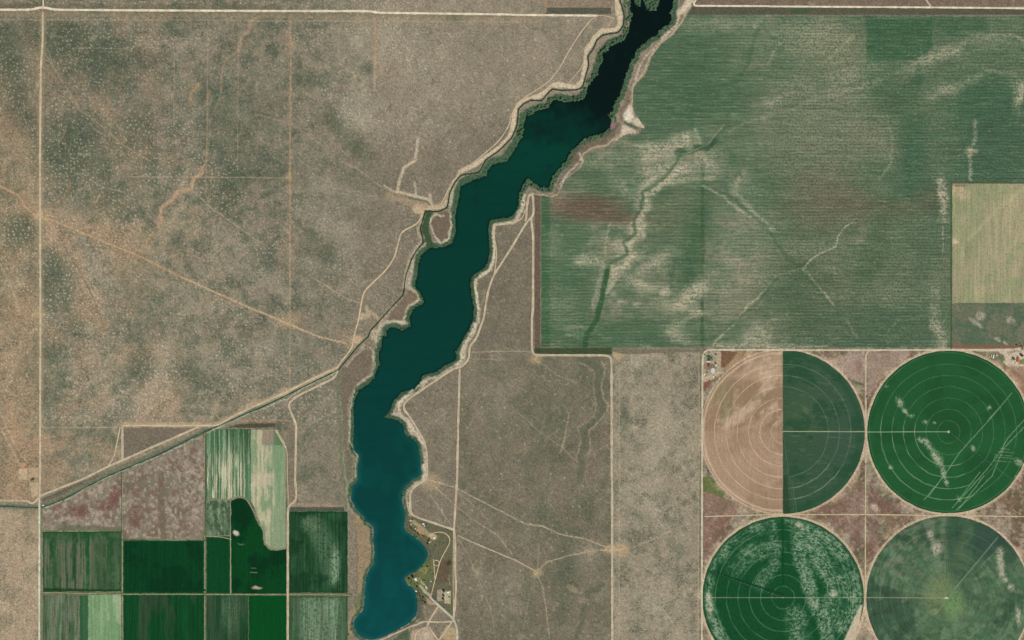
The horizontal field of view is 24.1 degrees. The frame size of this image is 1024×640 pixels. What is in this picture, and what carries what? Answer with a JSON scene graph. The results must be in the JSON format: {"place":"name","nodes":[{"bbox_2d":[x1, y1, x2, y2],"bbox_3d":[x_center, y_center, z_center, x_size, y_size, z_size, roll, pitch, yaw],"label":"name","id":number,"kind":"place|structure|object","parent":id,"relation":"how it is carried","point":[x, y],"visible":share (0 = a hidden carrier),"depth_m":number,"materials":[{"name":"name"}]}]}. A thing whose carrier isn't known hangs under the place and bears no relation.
{"place":"outdoors","nodes":[
{"label":"outdoors","id":0,"kind":"place"},
{"bbox_2d":[0,496,39,503],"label":"gravel road","id":1,"kind":"structure","parent":0,"point":[23,500],"depth_m":11998.90,"materials":[{"name":"beige gravel"}]},
{"bbox_2d":[38,498,39,639],"bbox_3d":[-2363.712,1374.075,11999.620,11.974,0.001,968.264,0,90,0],"label":"gravel road","id":2,"kind":"structure","parent":0,"point":[39,570],"depth_m":11999.62,"materials":[{"name":"beige gravel"}]},
{"bbox_2d":[39,12,43,494],"bbox_3d":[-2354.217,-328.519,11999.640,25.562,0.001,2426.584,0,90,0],"label":"gravel road","id":3,"kind":"structure","parent":0,"point":[40,257],"depth_m":11999.64,"materials":[{"name":"beige gravel"}]},
{"bbox_2d":[43,595,78,639],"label":"crop field","id":4,"kind":"structure","parent":0,"point":[60,617],"depth_m":11999.85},
{"bbox_2d":[42,475,120,530],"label":"fallow field","id":5,"kind":"structure","parent":0,"point":[98,507],"depth_m":11999.90,"materials":[{"name":"brown soil"}]},
{"bbox_2d":[42,531,121,591],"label":"crop field","id":6,"kind":"structure","parent":0,"point":[80,561],"depth_m":11999.85,"materials":[{"name":"green plant"}]},
{"bbox_2d":[79,595,87,639],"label":"crop field","id":7,"kind":"structure","parent":0,"point":[83,619],"depth_m":11999.85,"materials":[{"name":"green plant"}]},
{"bbox_2d":[88,595,121,639],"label":"pale field","id":8,"kind":"structure","parent":0,"point":[104,618],"depth_m":11999.85,"materials":[{"name":"green plant"}]},
{"bbox_2d":[108,427,119,466],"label":"dirt track","id":9,"kind":"structure","parent":0,"point":[115,447],"depth_m":11999.38,"materials":[{"name":"beige soil"}]},
{"bbox_2d":[39,426,198,496],"bbox_3d":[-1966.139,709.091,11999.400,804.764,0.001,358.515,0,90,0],"label":"dirt road","id":10,"kind":"structure","parent":0,"point":[119,461],"depth_m":11999.40,"materials":[{"name":"beige soil"}]},
{"bbox_2d":[121,474,121,534],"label":"ditch water","id":11,"kind":"structure","parent":0,"point":[121,504],"depth_m":11999.84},
{"bbox_2d":[121,426,123,459],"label":"dirt road","id":12,"kind":"structure","parent":0,"point":[122,445],"depth_m":11999.42,"materials":[{"name":"beige soil"}]},
{"bbox_2d":[123,438,203,539],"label":"fallow field","id":13,"kind":"structure","parent":0,"point":[163,496],"depth_m":11999.90,"materials":[{"name":"brown soil"}]},
{"bbox_2d":[123,540,203,593],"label":"crop field","id":14,"kind":"structure","parent":0,"point":[159,566],"depth_m":11999.85,"materials":[{"name":"green plant"}]},
{"bbox_2d":[123,595,203,639],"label":"crop field","id":15,"kind":"structure","parent":0,"point":[163,617],"depth_m":11999.85,"materials":[{"name":"green plant"}]},
{"bbox_2d":[0,370,337,507],"bbox_3d":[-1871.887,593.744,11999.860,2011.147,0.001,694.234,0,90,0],"label":"canal water","id":16,"kind":"structure","parent":0,"point":[173,446],"depth_m":11999.86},
{"bbox_2d":[205,433,205,486],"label":"ditch water","id":17,"kind":"structure","parent":0,"point":[205,459],"depth_m":11999.84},
{"bbox_2d":[206,536,229,593],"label":"crop field","id":18,"kind":"structure","parent":0,"point":[218,565],"depth_m":11999.85,"materials":[{"name":"green plant"}]},
{"bbox_2d":[206,500,229,535],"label":"mottled field","id":19,"kind":"structure","parent":0,"point":[218,517],"depth_m":11999.85,"materials":[{"name":"green plant"}]},
{"bbox_2d":[206,595,248,639],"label":"crop field","id":20,"kind":"structure","parent":0,"point":[227,617],"depth_m":11999.85,"materials":[{"name":"green plant"}]},
{"bbox_2d":[206,429,250,499],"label":"crop field","id":21,"kind":"structure","parent":0,"point":[228,467],"depth_m":11999.85,"materials":[{"name":"green plant"}]},
{"bbox_2d":[123,367,337,425],"bbox_3d":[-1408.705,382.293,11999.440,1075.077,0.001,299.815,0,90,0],"label":"dirt road","id":22,"kind":"structure","parent":0,"point":[246,409],"depth_m":11999.44,"materials":[{"name":"beige soil"}]},
{"bbox_2d":[230,540,230,593],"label":"farm track","id":23,"kind":"structure","parent":0,"point":[230,566],"depth_m":11998.76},
{"bbox_2d":[206,497,285,549],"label":"farm track","id":24,"kind":"structure","parent":0,"point":[256,515],"depth_m":11998.74,"materials":[{"name":"beige soil"}]},
{"bbox_2d":[231,497,286,593],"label":"crop field","id":25,"kind":"structure","parent":0,"point":[258,566],"depth_m":11999.85,"materials":[{"name":"green plant"}]},
{"bbox_2d":[248,595,286,639],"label":"crop field","id":26,"kind":"structure","parent":0,"point":[267,617],"depth_m":11999.85,"materials":[{"name":"green plant"}]},
{"bbox_2d":[250,430,285,548],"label":"pale field","id":27,"kind":"structure","parent":0,"point":[268,475],"depth_m":11999.85,"materials":[{"name":"green plant"}]},
{"bbox_2d":[275,430,288,498],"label":"dirt track","id":28,"kind":"structure","parent":0,"point":[287,464],"depth_m":11999.02,"materials":[{"name":"beige soil"}]},
{"bbox_2d":[0,6,597,16],"bbox_3d":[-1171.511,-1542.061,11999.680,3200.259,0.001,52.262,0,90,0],"label":"gravel road","id":29,"kind":"structure","parent":0,"point":[226,10],"depth_m":11999.68,"materials":[{"name":"beige gravel"}]},
{"bbox_2d":[287,371,338,639],"bbox_3d":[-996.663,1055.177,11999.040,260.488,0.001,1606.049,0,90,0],"label":"gravel road","id":30,"kind":"structure","parent":0,"point":[294,420],"depth_m":11999.04,"materials":[{"name":"beige gravel"}]},
{"bbox_2d":[289,511,347,592],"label":"crop field","id":31,"kind":"structure","parent":0,"point":[318,550],"depth_m":11999.85,"materials":[{"name":"green plant"}]},
{"bbox_2d":[289,596,347,639],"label":"crop field","id":32,"kind":"structure","parent":0,"point":[318,617],"depth_m":11999.85,"materials":[{"name":"green plant"}]},
{"bbox_2d":[337,215,422,366],"bbox_3d":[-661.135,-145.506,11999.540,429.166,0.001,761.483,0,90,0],"label":"dirt track","id":33,"kind":"structure","parent":0,"point":[384,271],"depth_m":11999.54,"materials":[{"name":"beige soil"}]},
{"bbox_2d":[380,621,452,639],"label":"gravel road","id":34,"kind":"structure","parent":0,"point":[416,625],"depth_m":11999.14,"materials":[{"name":"beige gravel"}]},
{"bbox_2d":[427,606,438,625],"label":"gravel road","id":35,"kind":"structure","parent":0,"point":[432,615],"depth_m":11999.12,"materials":[{"name":"beige gravel"}]},
{"bbox_2d":[429,597,457,639],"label":"paved road","id":36,"kind":"structure","parent":0,"point":[444,610],"depth_m":11999.24,"materials":[{"name":"grey asphalt"}]},
{"bbox_2d":[438,622,451,639],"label":"dirt track","id":37,"kind":"structure","parent":0,"point":[446,629],"depth_m":11999.06,"materials":[{"name":"beige soil"}]},
{"bbox_2d":[453,531,453,611],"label":"dirt track","id":38,"kind":"structure","parent":0,"point":[453,564],"depth_m":11999.26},
{"bbox_2d":[453,369,459,617],"bbox_3d":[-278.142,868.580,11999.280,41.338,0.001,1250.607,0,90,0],"label":"gravel road","id":39,"kind":"structure","parent":0,"point":[457,456],"depth_m":11999.28,"materials":[{"name":"beige gravel"}]},
{"bbox_2d":[403,194,534,529],"bbox_3d":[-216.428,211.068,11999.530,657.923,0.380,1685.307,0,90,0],"label":"gravel road","id":40,"kind":"structure","parent":0,"point":[478,332],"depth_m":11999.34,"materials":[{"name":"beige gravel"}]},
{"bbox_2d":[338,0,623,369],"bbox_3d":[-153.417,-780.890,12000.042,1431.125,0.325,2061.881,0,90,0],"label":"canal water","id":41,"kind":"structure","parent":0,"point":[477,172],"depth_m":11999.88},
{"bbox_2d":[457,535,535,571],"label":"dirt track","id":42,"kind":"structure","parent":0,"point":[497,552],"depth_m":11999.22,"materials":[{"name":"beige soil"}]},
{"bbox_2d":[493,223,511,274],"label":"dirt track","id":43,"kind":"structure","parent":0,"point":[495,244],"depth_m":11999.32,"materials":[{"name":"beige soil"}]},
{"bbox_2d":[424,15,597,208],"bbox_3d":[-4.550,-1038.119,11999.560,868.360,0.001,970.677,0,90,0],"label":"dirt track","id":44,"kind":"structure","parent":0,"point":[511,114],"depth_m":11999.56,"materials":[{"name":"beige soil"}]},
{"bbox_2d":[0,0,1023,639],"bbox_3d":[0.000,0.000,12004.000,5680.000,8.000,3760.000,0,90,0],"label":"ground","id":45,"kind":"structure","parent":0,"point":[234,204],"depth_m":12000.00,"materials":[{"name":"brown soil"}]},
{"bbox_2d":[430,532,449,596],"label":"park lane","id":46,"kind":"structure","parent":45,"relation":"on","point":[440,559],"depth_m":11999.20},
{"bbox_2d":[950,181,951,348],"bbox_3d":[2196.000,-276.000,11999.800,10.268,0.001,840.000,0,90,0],"label":"field margin","id":47,"kind":"object","parent":45,"relation":"on","point":[951,264],"visible":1,"depth_m":11999.80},
{"bbox_2d":[952,182,1023,183],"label":"field margin","id":48,"kind":"object","parent":45,"relation":"on","point":[990,182],"visible":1,"depth_m":11999.78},
{"bbox_2d":[351,0,672,639],"bbox_3d":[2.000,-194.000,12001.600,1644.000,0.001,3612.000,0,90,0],"label":"lake water","id":49,"kind":"structure","parent":0,"point":[429,339],"depth_m":12001.60,"materials":[{"name":"teal liquid"}]},
{"bbox_2d":[348,0,677,639],"bbox_3d":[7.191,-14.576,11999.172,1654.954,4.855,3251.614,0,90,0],"label":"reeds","id":50,"kind":"object","parent":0,"point":[489,261],"visible":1,"depth_m":12000.29,"materials":[{"name":"green plant"}]},
{"bbox_2d":[531,219,612,639],"bbox_3d":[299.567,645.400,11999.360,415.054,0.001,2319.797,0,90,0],"label":"gravel road","id":51,"kind":"structure","parent":0,"point":[611,383],"depth_m":11999.36,"materials":[{"name":"beige gravel"}]},
{"bbox_2d":[703,351,781,512],"bbox_3d":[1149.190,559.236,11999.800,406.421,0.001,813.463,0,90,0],"label":"circle field","id":52,"kind":"structure","parent":0,"point":[742,431],"depth_m":11999.80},
{"bbox_2d":[541,15,1023,347],"bbox_3d":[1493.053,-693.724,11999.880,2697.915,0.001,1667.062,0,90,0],"label":"field","id":53,"kind":"structure","parent":0,"point":[769,181],"depth_m":11999.88,"materials":[{"name":"green plant"}]},
{"bbox_2d":[703,517,863,639],"bbox_3d":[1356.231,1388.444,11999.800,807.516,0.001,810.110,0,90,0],"label":"circle field","id":54,"kind":"structure","parent":0,"point":[808,572],"depth_m":11999.80,"materials":[{"name":"green plant"}]},
{"bbox_2d":[783,351,864,513],"bbox_3d":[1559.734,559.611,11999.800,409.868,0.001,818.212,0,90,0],"label":"circle field","id":55,"kind":"structure","parent":0,"point":[823,431],"depth_m":11999.80,"materials":[{"name":"green plant"}]},
{"bbox_2d":[701,349,1009,639],"bbox_3d":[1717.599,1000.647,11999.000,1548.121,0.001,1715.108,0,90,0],"label":"gravel road","id":56,"kind":"structure","parent":0,"point":[777,350],"depth_m":11999.00,"materials":[{"name":"beige gravel"}]},
{"bbox_2d":[693,0,1023,8],"bbox_3d":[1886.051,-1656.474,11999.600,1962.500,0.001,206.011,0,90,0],"label":"gravel road","id":57,"kind":"structure","parent":0,"point":[798,6],"depth_m":11999.60,"materials":[{"name":"beige gravel"}]},
{"bbox_2d":[705,514,1023,516],"bbox_3d":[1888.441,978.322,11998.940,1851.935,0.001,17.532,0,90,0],"label":"farm track","id":58,"kind":"structure","parent":0,"point":[860,514],"depth_m":11998.94,"materials":[{"name":"beige soil"}]},
{"bbox_2d":[865,516,865,596],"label":"farm track","id":59,"kind":"structure","parent":0,"point":[865,556],"depth_m":11998.92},
{"bbox_2d":[865,463,865,512],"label":"farm track","id":60,"kind":"structure","parent":0,"point":[865,487],"depth_m":11998.96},
{"bbox_2d":[865,350,868,462],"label":"gravel road","id":61,"kind":"structure","parent":0,"point":[866,407],"depth_m":11998.98,"materials":[{"name":"beige gravel"}]},
{"bbox_2d":[866,516,1023,639],"bbox_3d":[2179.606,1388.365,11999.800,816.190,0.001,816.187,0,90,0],"label":"circle field","id":62,"kind":"structure","parent":0,"point":[921,571],"depth_m":11999.80,"materials":[{"name":"green plant"}]},
{"bbox_2d":[867,351,1023,512],"bbox_3d":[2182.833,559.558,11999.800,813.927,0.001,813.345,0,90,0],"label":"circle field","id":63,"kind":"structure","parent":0,"point":[922,457],"depth_m":11999.80,"materials":[{"name":"green plant"}]},
{"bbox_2d":[950,303,1023,347],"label":"field","id":64,"kind":"structure","parent":0,"point":[988,325],"depth_m":11999.84,"materials":[{"name":"green plant"}]},
{"bbox_2d":[952,184,1023,302],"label":"stubble field","id":65,"kind":"structure","parent":0,"point":[988,243],"depth_m":11999.86,"materials":[{"name":"beige plant"}]}
]}

